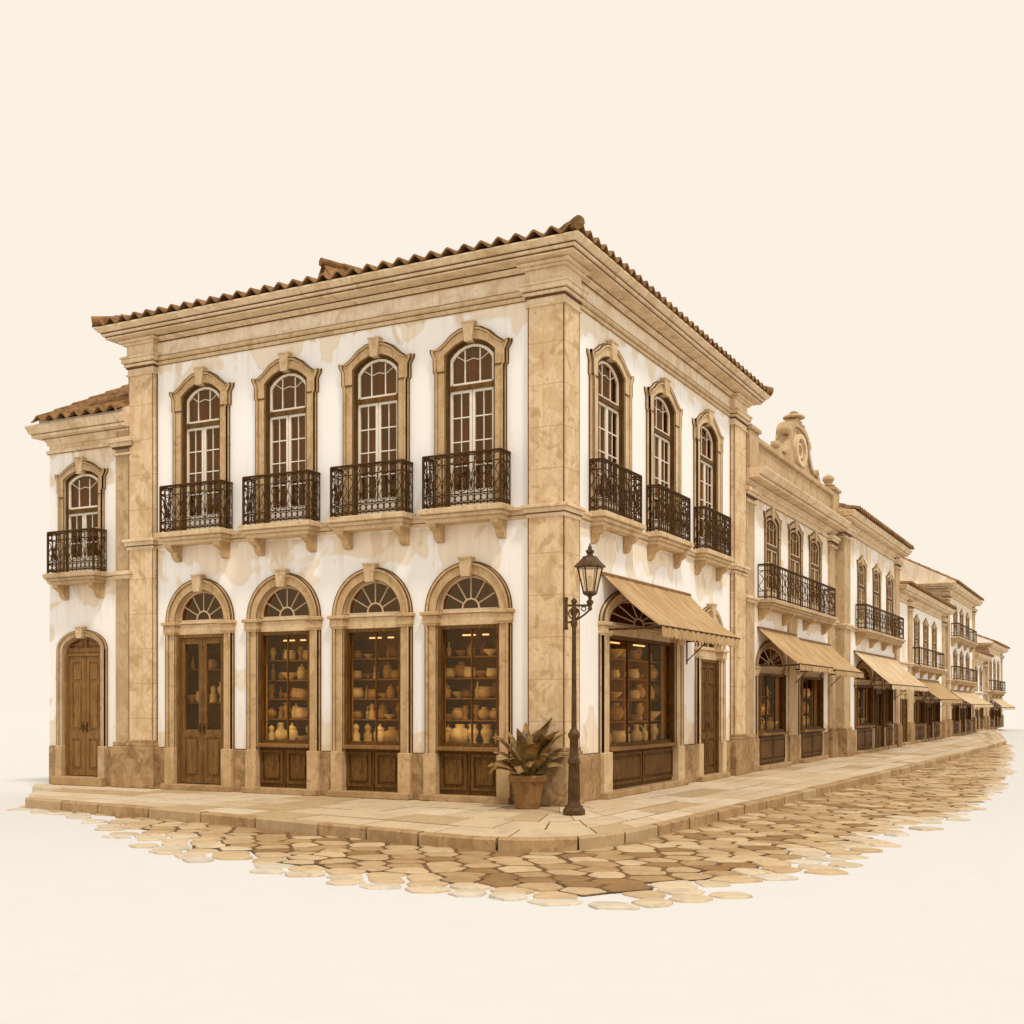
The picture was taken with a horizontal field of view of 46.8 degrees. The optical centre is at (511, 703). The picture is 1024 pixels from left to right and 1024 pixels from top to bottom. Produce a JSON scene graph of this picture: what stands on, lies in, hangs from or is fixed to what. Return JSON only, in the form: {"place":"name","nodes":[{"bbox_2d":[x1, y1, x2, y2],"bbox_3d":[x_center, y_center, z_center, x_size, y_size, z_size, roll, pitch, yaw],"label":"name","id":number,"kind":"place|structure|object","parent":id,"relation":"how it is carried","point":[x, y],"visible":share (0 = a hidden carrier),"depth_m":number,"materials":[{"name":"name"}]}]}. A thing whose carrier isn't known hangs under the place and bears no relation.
{"place":"outdoors","nodes":[
{"label":"outdoors","id":0,"kind":"place"},
{"bbox_2d":[6,744,1016,909],"bbox_3d":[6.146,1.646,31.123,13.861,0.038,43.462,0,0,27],"label":"street","id":1,"kind":"structure","parent":0,"point":[269,854],"depth_m":13.17,"materials":[{"name":"stone"}]},
{"bbox_2d":[0,706,1023,1023],"bbox_3d":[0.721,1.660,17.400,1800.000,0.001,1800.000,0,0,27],"label":"ground","id":2,"kind":"structure","parent":0,"point":[918,926],"depth_m":8.27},
{"bbox_2d":[25,384,133,786],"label":"townhouse","id":3,"kind":"structure","parent":2,"relation":"on","point":[89,441],"depth_m":21.79,"materials":[{"name":"paint"}]},
{"bbox_2d":[51,626,107,786],"bbox_3d":[-7.802,0.035,22.124,1.280,2.930,0.885,0,0,27],"label":"door","id":4,"kind":"structure","parent":3,"relation":"in","point":[81,746],"depth_m":21.94,"materials":[{"name":"brown wood"}]},
{"bbox_2d":[55,456,107,572],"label":"window","id":5,"kind":"structure","parent":3,"relation":"in","point":[81,487],"depth_m":22.01,"materials":[{"name":"stone"}]},
{"bbox_2d":[25,741,1006,852],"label":"kerb","id":6,"kind":"structure","parent":2,"relation":"on","point":[507,844],"depth_m":15.44,"materials":[{"name":"stone"}]},
{"bbox_2d":[0,0,1023,705],"label":"sky","id":7,"kind":"structure","parent":0,"point":[830,191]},
{"bbox_2d":[29,728,1005,848],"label":"pavement","id":8,"kind":"structure","parent":0,"point":[478,814],"depth_m":17.99,"materials":[{"name":"beige stone"}]},
{"bbox_2d":[91,215,773,806],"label":"corner building","id":9,"kind":"structure","parent":8,"relation":"on","point":[423,461],"depth_m":19.34,"materials":[{"name":"beige paint"}]},
{"bbox_2d":[160,574,236,791],"bbox_3d":[-5.338,-0.370,20.847,1.720,3.740,0.885,0,0,27],"label":"door","id":10,"kind":"structure","parent":9,"relation":"in","point":[200,621],"depth_m":20.73,"materials":[{"name":"beige stone"}]},
{"bbox_2d":[169,366,234,530],"bbox_3d":[-5.349,-4.385,20.618,1.434,2.950,0.368,0,0,27],"label":"window","id":11,"kind":"structure","parent":9,"relation":"in","point":[200,406],"depth_m":20.69,"materials":[{"name":"beige stone"}]},
{"bbox_2d":[209,685,217,701],"bbox_3d":[-5.310,-0.182,21.049,0.151,0.302,0.151,0,0,-27],"label":"figurine","id":12,"kind":"object","parent":9,"relation":"on","point":[213,695],"visible":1,"depth_m":21.00,"materials":[{"name":"ceramic"}]},
{"bbox_2d":[268,684,275,698],"bbox_3d":[-4.151,-0.219,20.432,0.146,0.255,0.146,0,0,41],"label":"vase","id":13,"kind":"object","parent":9,"relation":"on","point":[271,689],"visible":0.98,"depth_m":20.39,"materials":[{"name":"ceramic"}]},
{"bbox_2d":[274,722,285,739],"bbox_3d":[-3.964,0.488,20.279,0.249,0.339,0.241,0,0,12],"label":"jug","id":14,"kind":"object","parent":9,"relation":"in","point":[280,733],"visible":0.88,"depth_m":20.20,"materials":[{"name":"ceramic"}]},
{"bbox_2d":[241,568,323,795],"bbox_3d":[-3.722,-0.370,20.009,1.720,3.740,0.885,0,0,27],"label":"shop window","id":15,"kind":"structure","parent":9,"relation":"in","point":[284,610],"depth_m":19.92,"materials":[{"name":"beige stone"}]},
{"bbox_2d":[251,351,321,523],"bbox_3d":[-3.716,-4.385,19.772,1.434,2.950,0.368,0,0,27],"label":"window","id":16,"kind":"structure","parent":9,"relation":"in","point":[286,392],"depth_m":19.84,"materials":[{"name":"beige stone"}]},
{"bbox_2d":[283,650,296,659],"bbox_3d":[-3.803,-0.835,20.266,0.223,0.168,0.223,0,0,-5],"label":"pot","id":17,"kind":"object","parent":9,"relation":"on","point":[292,654],"visible":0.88,"depth_m":20.19,"materials":[{"name":"ceramic"}]},
{"bbox_2d":[286,723,297,739],"bbox_3d":[-3.749,0.488,20.180,0.214,0.339,0.214,0,0,10],"label":"jar","id":18,"kind":"object","parent":9,"relation":"in","point":[293,732],"visible":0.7,"depth_m":20.10,"materials":[{"name":"ceramic"}]},
{"bbox_2d":[295,708,307,718],"bbox_3d":[-3.579,0.157,20.148,0.246,0.184,0.246,0,0,13],"label":"pot","id":19,"kind":"object","parent":9,"relation":"on","point":[301,713],"visible":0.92,"depth_m":20.05,"materials":[{"name":"ceramic"}]},
{"bbox_2d":[297,664,305,679],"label":"jar","id":20,"kind":"object","parent":9,"relation":"on","point":[301,671],"visible":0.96,"depth_m":20.16,"materials":[{"name":"ceramic"}]},
{"bbox_2d":[296,689,307,698],"bbox_3d":[-3.571,-0.172,20.136,0.215,0.161,0.215,0,0,-2],"label":"pot","id":21,"kind":"object","parent":9,"relation":"on","point":[301,693],"visible":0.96,"depth_m":20.05,"materials":[{"name":"ceramic"}]},
{"bbox_2d":[353,723,360,740],"bbox_3d":[-2.579,0.488,19.565,0.170,0.339,0.170,0,0,-10],"label":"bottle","id":22,"kind":"object","parent":9,"relation":"in","point":[356,733],"visible":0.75,"depth_m":19.52,"materials":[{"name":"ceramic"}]},
{"bbox_2d":[353,688,363,697],"bbox_3d":[-2.570,-0.179,19.626,0.236,0.177,0.236,0,0,18],"label":"pot","id":23,"kind":"object","parent":9,"relation":"on","point":[358,692],"visible":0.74,"depth_m":19.53,"materials":[{"name":"ceramic"}]},
{"bbox_2d":[364,723,372,740],"bbox_3d":[-2.370,0.488,19.474,0.170,0.339,0.170,0,0,-2],"label":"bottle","id":24,"kind":"object","parent":9,"relation":"in","point":[367,733],"visible":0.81,"depth_m":19.43,"materials":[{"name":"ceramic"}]},
{"bbox_2d":[368,703,374,718],"bbox_3d":[-2.304,0.119,19.475,0.130,0.260,0.130,0,0,38],"label":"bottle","id":25,"kind":"object","parent":9,"relation":"on","point":[371,711],"visible":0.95,"depth_m":19.44,"materials":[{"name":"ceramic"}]},
{"bbox_2d":[327,563,415,799],"bbox_3d":[-2.151,-0.370,19.195,1.720,3.740,0.885,0,0,27],"label":"shop window","id":26,"kind":"structure","parent":9,"relation":"in","point":[373,606],"depth_m":19.09,"materials":[{"name":"beige stone"}]},
{"bbox_2d":[338,336,414,515],"bbox_3d":[-2.127,-4.385,18.948,1.434,2.950,0.368,0,0,27],"label":"window","id":27,"kind":"structure","parent":9,"relation":"in","point":[375,381],"depth_m":19.02,"materials":[{"name":"beige stone"}]},
{"bbox_2d":[374,723,385,741],"bbox_3d":[-2.159,0.488,19.365,0.213,0.339,0.213,0,0,-12],"label":"jar","id":28,"kind":"object","parent":9,"relation":"in","point":[381,730],"visible":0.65,"depth_m":19.28,"materials":[{"name":"ceramic"}]},
{"bbox_2d":[378,702,387,718],"bbox_3d":[-2.120,0.109,19.469,0.176,0.280,0.176,0,0,-43],"label":"jar","id":29,"kind":"object","parent":9,"relation":"on","point":[382,709],"visible":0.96,"depth_m":19.40,"materials":[{"name":"ceramic"}]},
{"bbox_2d":[383,662,392,678],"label":"jar","id":30,"kind":"object","parent":9,"relation":"on","point":[387,668],"visible":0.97,"depth_m":19.35,"materials":[{"name":"ceramic"}]},
{"bbox_2d":[386,684,395,697],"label":"jar","id":31,"kind":"object","parent":9,"relation":"on","point":[391,690],"visible":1,"depth_m":19.26,"materials":[{"name":"ceramic"}]},
{"bbox_2d":[384,727,397,741],"bbox_3d":[-1.949,0.516,19.253,0.290,0.284,0.290,0,0,-16],"label":"jar","id":32,"kind":"object","parent":9,"relation":"in","point":[390,734],"visible":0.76,"depth_m":19.15,"materials":[{"name":"ceramic"}]},
{"bbox_2d":[389,643,397,657],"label":"jar","id":33,"kind":"object","parent":9,"relation":"on","point":[393,651],"visible":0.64,"depth_m":19.18,"materials":[{"name":"ceramic"}]},
{"bbox_2d":[446,668,455,677],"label":"pot","id":34,"kind":"object","parent":9,"relation":"on","point":[450,673],"visible":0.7,"depth_m":18.73,"materials":[{"name":"ceramic"}]},
{"bbox_2d":[452,708,462,719],"bbox_3d":[-0.836,0.156,18.782,0.248,0.186,0.248,0,0,-18],"label":"pot","id":35,"kind":"object","parent":9,"relation":"on","point":[457,714],"visible":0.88,"depth_m":18.68,"materials":[{"name":"ceramic"}]},
{"bbox_2d":[449,724,469,742],"bbox_3d":[-0.818,0.488,18.652,0.346,0.339,0.346,0,0,-38],"label":"jar","id":36,"kind":"object","parent":9,"relation":"in","point":[458,733],"visible":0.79,"depth_m":18.53,"materials":[{"name":"ceramic"}]},
{"bbox_2d":[454,662,467,677],"bbox_3d":[-0.798,-0.539,18.773,0.262,0.256,0.262,0,0,15],"label":"jar","id":37,"kind":"object","parent":9,"relation":"on","point":[458,669],"visible":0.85,"depth_m":18.68,"materials":[{"name":"ceramic"}]},
{"bbox_2d":[419,556,514,803],"bbox_3d":[-0.588,-0.370,18.385,1.720,3.740,0.885,0,0,27],"label":"shop window","id":38,"kind":"structure","parent":9,"relation":"in","point":[469,601],"depth_m":18.29,"materials":[{"name":"beige stone"}]},
{"bbox_2d":[463,667,476,677],"bbox_3d":[-0.661,-0.494,18.641,0.222,0.166,0.222,0,0,-7],"label":"pot","id":39,"kind":"object","parent":9,"relation":"on","point":[466,672],"visible":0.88,"depth_m":18.56,"materials":[{"name":"ceramic"}]},
{"bbox_2d":[430,319,512,507],"bbox_3d":[-0.595,-4.385,18.154,1.434,2.950,0.368,0,0,27],"label":"window","id":40,"kind":"structure","parent":9,"relation":"in","point":[470,367],"depth_m":18.21,"materials":[{"name":"beige stone"}]},
{"bbox_2d":[467,724,478,742],"bbox_3d":[-0.613,0.488,18.549,0.194,0.339,0.194,0,0,21],"label":"vase","id":41,"kind":"object","parent":9,"relation":"in","point":[475,732],"visible":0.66,"depth_m":18.49,"materials":[{"name":"ceramic"}]},
{"bbox_2d":[478,707,489,719],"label":"jar","id":42,"kind":"object","parent":9,"relation":"on","point":[483,713],"visible":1,"depth_m":18.46,"materials":[{"name":"ceramic"}]},
{"bbox_2d":[478,686,491,697],"bbox_3d":[-0.420,-0.181,18.511,0.240,0.180,0.240,0,0,5],"label":"pot","id":43,"kind":"object","parent":9,"relation":"on","point":[483,691],"visible":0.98,"depth_m":18.41,"materials":[{"name":"ceramic"}]},
{"bbox_2d":[480,724,492,742],"bbox_3d":[-0.395,0.488,18.433,0.194,0.339,0.194,0,0,37],"label":"vase","id":44,"kind":"object","parent":9,"relation":"in","point":[486,731],"visible":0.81,"depth_m":18.37,"materials":[{"name":"ceramic"}]},
{"bbox_2d":[486,668,495,676],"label":"pot","id":45,"kind":"object","parent":9,"relation":"on","point":[490,672],"visible":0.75,"depth_m":18.38,"materials":[{"name":"ceramic"}]},
{"bbox_2d":[586,339,633,515],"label":"window","id":46,"kind":"structure","parent":9,"relation":"in","point":[611,381],"depth_m":19.21,"materials":[{"name":"stone"}]},
{"bbox_2d":[610,703,623,720],"bbox_3d":[1.764,0.139,20.353,0.327,0.320,0.327,0,0,17],"label":"jar","id":47,"kind":"object","parent":9,"relation":"on","point":[616,712],"visible":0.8,"depth_m":20.24,"materials":[{"name":"ceramic"}]},
{"bbox_2d":[610,649,624,657],"bbox_3d":[1.752,-0.857,20.337,0.382,0.153,0.382,0,0,-7],"label":"bowl","id":48,"kind":"object","parent":9,"relation":"on","point":[615,653],"visible":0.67,"depth_m":20.22,"materials":[{"name":"ceramic"}]},
{"bbox_2d":[610,731,625,742],"bbox_3d":[1.804,0.580,20.297,0.316,0.237,0.316,0,0,3],"label":"pot","id":49,"kind":"object","parent":9,"relation":"in","point":[618,736],"visible":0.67,"depth_m":20.16,"materials":[{"name":"ceramic"}]},
{"bbox_2d":[629,669,638,678],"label":"pot","id":50,"kind":"object","parent":9,"relation":"on","point":[633,673],"visible":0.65,"depth_m":21.02,"materials":[{"name":"ceramic"}]},
{"bbox_2d":[629,650,638,659],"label":"pot","id":51,"kind":"object","parent":9,"relation":"on","point":[633,654],"visible":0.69,"depth_m":21.04,"materials":[{"name":"ceramic"}]},
{"bbox_2d":[629,690,639,698],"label":"pot","id":52,"kind":"object","parent":9,"relation":"on","point":[634,694],"visible":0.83,"depth_m":21.04,"materials":[{"name":"ceramic"}]},
{"bbox_2d":[630,725,643,741],"bbox_3d":[2.214,0.533,21.068,0.242,0.329,0.234,0,0,-4],"label":"jug","id":53,"kind":"object","parent":9,"relation":"in","point":[636,734],"visible":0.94,"depth_m":20.99,"materials":[{"name":"ceramic"}]},
{"bbox_2d":[634,703,643,719],"bbox_3d":[2.316,0.139,21.542,0.183,0.320,0.183,0,0,33],"label":"vase","id":54,"kind":"object","parent":9,"relation":"on","point":[638,708],"visible":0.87,"depth_m":21.48,"materials":[{"name":"ceramic"}]},
{"bbox_2d":[632,685,645,698],"bbox_3d":[2.309,-0.215,21.546,0.274,0.268,0.274,0,0,34],"label":"jar","id":55,"kind":"object","parent":9,"relation":"on","point":[641,689],"visible":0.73,"depth_m":21.46,"materials":[{"name":"ceramic"}]},
{"bbox_2d":[597,590,688,798],"bbox_3d":[2.174,-0.240,20.732,0.825,3.480,4.545,0,0,27],"label":"shop window","id":56,"kind":"structure","parent":9,"relation":"in","point":[628,768],"depth_m":20.68,"materials":[{"name":"wood"}]},
{"bbox_2d":[651,724,658,739],"bbox_3d":[2.616,0.533,21.874,0.188,0.329,0.188,0,0,39],"label":"vase","id":57,"kind":"object","parent":9,"relation":"in","point":[654,730],"visible":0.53,"depth_m":21.81,"materials":[{"name":"ceramic"}]},
{"bbox_2d":[651,651,660,661],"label":"pot","id":58,"kind":"object","parent":9,"relation":"on","point":[656,656],"visible":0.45,"depth_m":22.19,"materials":[{"name":"ceramic"}]},
{"bbox_2d":[652,684,660,699],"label":"jar","id":59,"kind":"object","parent":9,"relation":"on","point":[657,688],"visible":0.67,"depth_m":22.18,"materials":[{"name":"ceramic"}]},
{"bbox_2d":[644,377,682,537],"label":"window","id":60,"kind":"structure","parent":9,"relation":"in","point":[664,413],"depth_m":21.40,"materials":[{"name":"stone"}]},
{"bbox_2d":[602,572,739,663],"bbox_3d":[2.824,-1.420,20.359,1.027,1.340,4.210,0,0,27],"label":"awning","id":61,"kind":"object","parent":9,"relation":"attached to","point":[676,614],"visible":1,"depth_m":20.00,"materials":[{"name":"beige fabric"}]},
{"bbox_2d":[692,408,723,549],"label":"window","id":62,"kind":"structure","parent":9,"relation":"in","point":[708,440],"depth_m":23.66,"materials":[{"name":"stone"}]},
{"bbox_2d":[694,603,729,781],"bbox_3d":[3.681,-0.245,23.705,0.885,3.490,1.850,0,0,27],"label":"door","id":63,"kind":"structure","parent":9,"relation":"in","point":[710,661],"depth_m":23.78,"materials":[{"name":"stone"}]},
{"bbox_2d":[488,717,565,808],"bbox_3d":[0.285,0.847,17.035,1.126,1.307,1.094,0,0,42],"label":"potted plant","id":64,"kind":"object","parent":8,"relation":"on","point":[529,754],"visible":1,"depth_m":16.88,"materials":[{"name":"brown plant"}]},
{"bbox_2d":[563,544,605,815],"bbox_3d":[0.979,-0.338,15.979,0.578,3.675,0.372,0,0,-3],"label":"street lamp","id":65,"kind":"object","parent":8,"relation":"on","point":[574,806],"visible":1,"depth_m":15.95,"materials":[{"name":"metal"}]},
{"bbox_2d":[745,411,851,772],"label":"shophouse","id":66,"kind":"structure","parent":8,"relation":"on","point":[796,522],"depth_m":28.93,"materials":[{"name":"stone"}]},
{"bbox_2d":[763,506,781,600],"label":"window","id":67,"kind":"structure","parent":66,"relation":"in","point":[772,522],"depth_m":27.96,"materials":[{"name":"stone"}]},
{"bbox_2d":[755,640,791,770],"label":"shop window","id":68,"kind":"structure","parent":66,"relation":"in","point":[773,742],"depth_m":28.04,"materials":[{"name":"wood"}]},
{"bbox_2d":[757,626,832,682],"bbox_3d":[6.727,-1.090,27.944,0.977,1.320,3.410,0,0,27],"label":"awning","id":69,"kind":"object","parent":66,"relation":"attached to","point":[794,647],"visible":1,"depth_m":27.68,"materials":[{"name":"beige fabric"}]},
{"bbox_2d":[787,519,803,606],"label":"window","id":70,"kind":"structure","parent":66,"relation":"in","point":[795,533],"depth_m":29.89,"materials":[{"name":"stone"}]},
{"bbox_2d":[798,666,828,762],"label":"shop window","id":71,"kind":"structure","parent":66,"relation":"in","point":[811,739],"depth_m":31.54,"materials":[{"name":"wood"}]},
{"bbox_2d":[808,530,822,612],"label":"window","id":72,"kind":"structure","parent":66,"relation":"in","point":[815,543],"depth_m":31.89,"materials":[{"name":"stone"}]},
{"bbox_2d":[797,638,863,686],"bbox_3d":[8.464,-1.030,31.295,0.977,1.280,3.660,0,0,27],"label":"awning","id":73,"kind":"object","parent":66,"relation":"attached to","point":[828,654],"visible":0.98,"depth_m":31.08,"materials":[{"name":"beige fabric"}]},
{"bbox_2d":[835,503,913,756],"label":"shophouse","id":74,"kind":"structure","parent":8,"relation":"on","point":[871,551],"depth_m":36.55,"materials":[{"name":"stone"}]},
{"bbox_2d":[856,555,866,628],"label":"window","id":75,"kind":"structure","parent":74,"relation":"in","point":[861,564],"depth_m":36.24,"materials":[{"name":"stone"}]},
{"bbox_2d":[854,660,876,753],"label":"shop window","id":76,"kind":"structure","parent":74,"relation":"in","point":[864,731],"depth_m":36.56,"materials":[{"name":"wood"}]},
{"bbox_2d":[856,671,887,750],"bbox_3d":[11.664,0.135,38.629,0.885,2.730,1.742,0,0,27],"label":"door","id":77,"kind":"structure","parent":74,"relation":"in","point":[878,691],"depth_m":38.47,"materials":[{"name":"wood"}]},
{"bbox_2d":[872,563,881,632],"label":"window","id":78,"kind":"structure","parent":74,"relation":"in","point":[876,573],"depth_m":38.45,"materials":[{"name":"stone"}]},
{"bbox_2d":[886,571,893,635],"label":"window","id":79,"kind":"structure","parent":74,"relation":"in","point":[889,578],"depth_m":40.55,"materials":[{"name":"stone"}]},
{"bbox_2d":[853,650,927,700],"bbox_3d":[12.224,-0.850,37.907,1.127,1.480,7.060,0,0,27],"label":"awning","id":80,"kind":"object","parent":74,"relation":"attached to","point":[895,673],"visible":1,"depth_m":37.31,"materials":[{"name":"fabric"}]},
{"bbox_2d":[884,679,896,748],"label":"shop window","id":81,"kind":"structure","parent":74,"relation":"in","point":[888,691],"depth_m":40.15,"materials":[{"name":"wood"}]},
{"bbox_2d":[899,581,956,745],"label":"shophouse","id":82,"kind":"structure","parent":8,"relation":"on","point":[924,612],"depth_m":47.06,"materials":[{"name":"paint"}]},
{"bbox_2d":[900,690,910,745],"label":"door","id":83,"kind":"structure","parent":82,"relation":"in","point":[903,697],"depth_m":43.47,"materials":[{"name":"wood"}]},
{"bbox_2d":[913,614,919,664],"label":"window","id":84,"kind":"structure","parent":82,"relation":"in","point":[916,620],"depth_m":46.19,"materials":[{"name":"stone"}]},
{"bbox_2d":[913,690,927,742],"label":"shop window","id":85,"kind":"structure","parent":82,"relation":"in","point":[918,706],"depth_m":46.85,"materials":[{"name":"wood"}]},
{"bbox_2d":[923,618,928,665],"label":"window","id":86,"kind":"structure","parent":82,"relation":"in","point":[925,624],"depth_m":48.27,"materials":[{"name":"stone"}]},
{"bbox_2d":[925,691,934,740],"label":"door","id":87,"kind":"structure","parent":82,"relation":"in","point":[928,696],"depth_m":48.72,"materials":[{"name":"wood"}]},
{"bbox_2d":[931,622,936,667],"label":"window","id":88,"kind":"structure","parent":82,"relation":"in","point":[934,629],"depth_m":50.44,"materials":[{"name":"stone"}]},
{"bbox_2d":[932,694,942,738],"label":"shop window","id":89,"kind":"structure","parent":82,"relation":"in","point":[936,722],"depth_m":50.73,"materials":[{"name":"wood"}]},
{"bbox_2d":[915,678,962,708],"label":"awning","id":90,"kind":"object","parent":82,"relation":"attached to","point":[938,689],"visible":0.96,"depth_m":47.81,"materials":[{"name":"beige fabric"}]},
{"bbox_2d":[900,557,983,736],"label":"townhouse","id":91,"kind":"structure","parent":8,"relation":"on","point":[961,642],"depth_m":56.27,"materials":[{"name":"stone"}]},
{"bbox_2d":[953,648,957,679],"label":"window","id":92,"kind":"structure","parent":91,"relation":"in","point":[955,655],"depth_m":56.36,"materials":[{"name":"stone"}]},
{"bbox_2d":[953,605,957,634],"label":"window","id":93,"kind":"structure","parent":91,"relation":"in","point":[955,616],"depth_m":56.48,"materials":[{"name":"wood"}]},
{"bbox_2d":[952,703,961,735],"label":"shop window","id":94,"kind":"structure","parent":91,"relation":"in","point":[955,709],"depth_m":56.12,"materials":[{"name":"wood"}]},
{"bbox_2d":[959,650,963,679],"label":"window","id":95,"kind":"structure","parent":91,"relation":"in","point":[961,655],"depth_m":58.62,"materials":[{"name":"stone"}]},
{"bbox_2d":[959,609,963,636],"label":"window","id":96,"kind":"structure","parent":91,"relation":"in","point":[961,614],"depth_m":58.57,"materials":[{"name":"stone"}]},
{"bbox_2d":[960,699,966,734],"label":"door","id":97,"kind":"structure","parent":91,"relation":"in","point":[962,705],"depth_m":58.61,"materials":[{"name":"wood"}]},
{"bbox_2d":[965,701,973,733],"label":"shop window","id":98,"kind":"structure","parent":91,"relation":"in","point":[967,705],"depth_m":60.63,"materials":[{"name":"wood"}]},
{"bbox_2d":[950,690,992,710],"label":"awning","id":99,"kind":"object","parent":91,"relation":"attached to","point":[974,699],"visible":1,"depth_m":57.41,"materials":[{"name":"fabric"}]},
{"bbox_2d":[974,650,993,731],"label":"townhouse","id":100,"kind":"structure","parent":8,"relation":"on","point":[982,658],"depth_m":66.45,"materials":[{"name":"stone"}]},
{"bbox_2d":[979,707,985,730],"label":"shop window","id":101,"kind":"structure","parent":100,"relation":"in","point":[980,709],"depth_m":66.93,"materials":[{"name":"wood"}]},
{"bbox_2d":[975,634,1009,729],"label":"townhouse","id":102,"kind":"structure","parent":8,"relation":"on","point":[994,681],"depth_m":71.78,"materials":[{"name":"stone"}]},
{"bbox_2d":[989,660,991,688],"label":"window","id":103,"kind":"structure","parent":102,"relation":"in","point":[990,662],"depth_m":71.07,"materials":[{"name":"stone"}]},
{"bbox_2d":[989,701,995,728],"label":"shop window","id":104,"kind":"structure","parent":102,"relation":"in","point":[991,709],"depth_m":71.31,"materials":[{"name":"wood"}]},
{"bbox_2d":[990,697,1014,709],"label":"awning","id":105,"kind":"object","parent":102,"relation":"attached to","point":[1003,703],"visible":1,"depth_m":72.55,"materials":[{"name":"fabric"}]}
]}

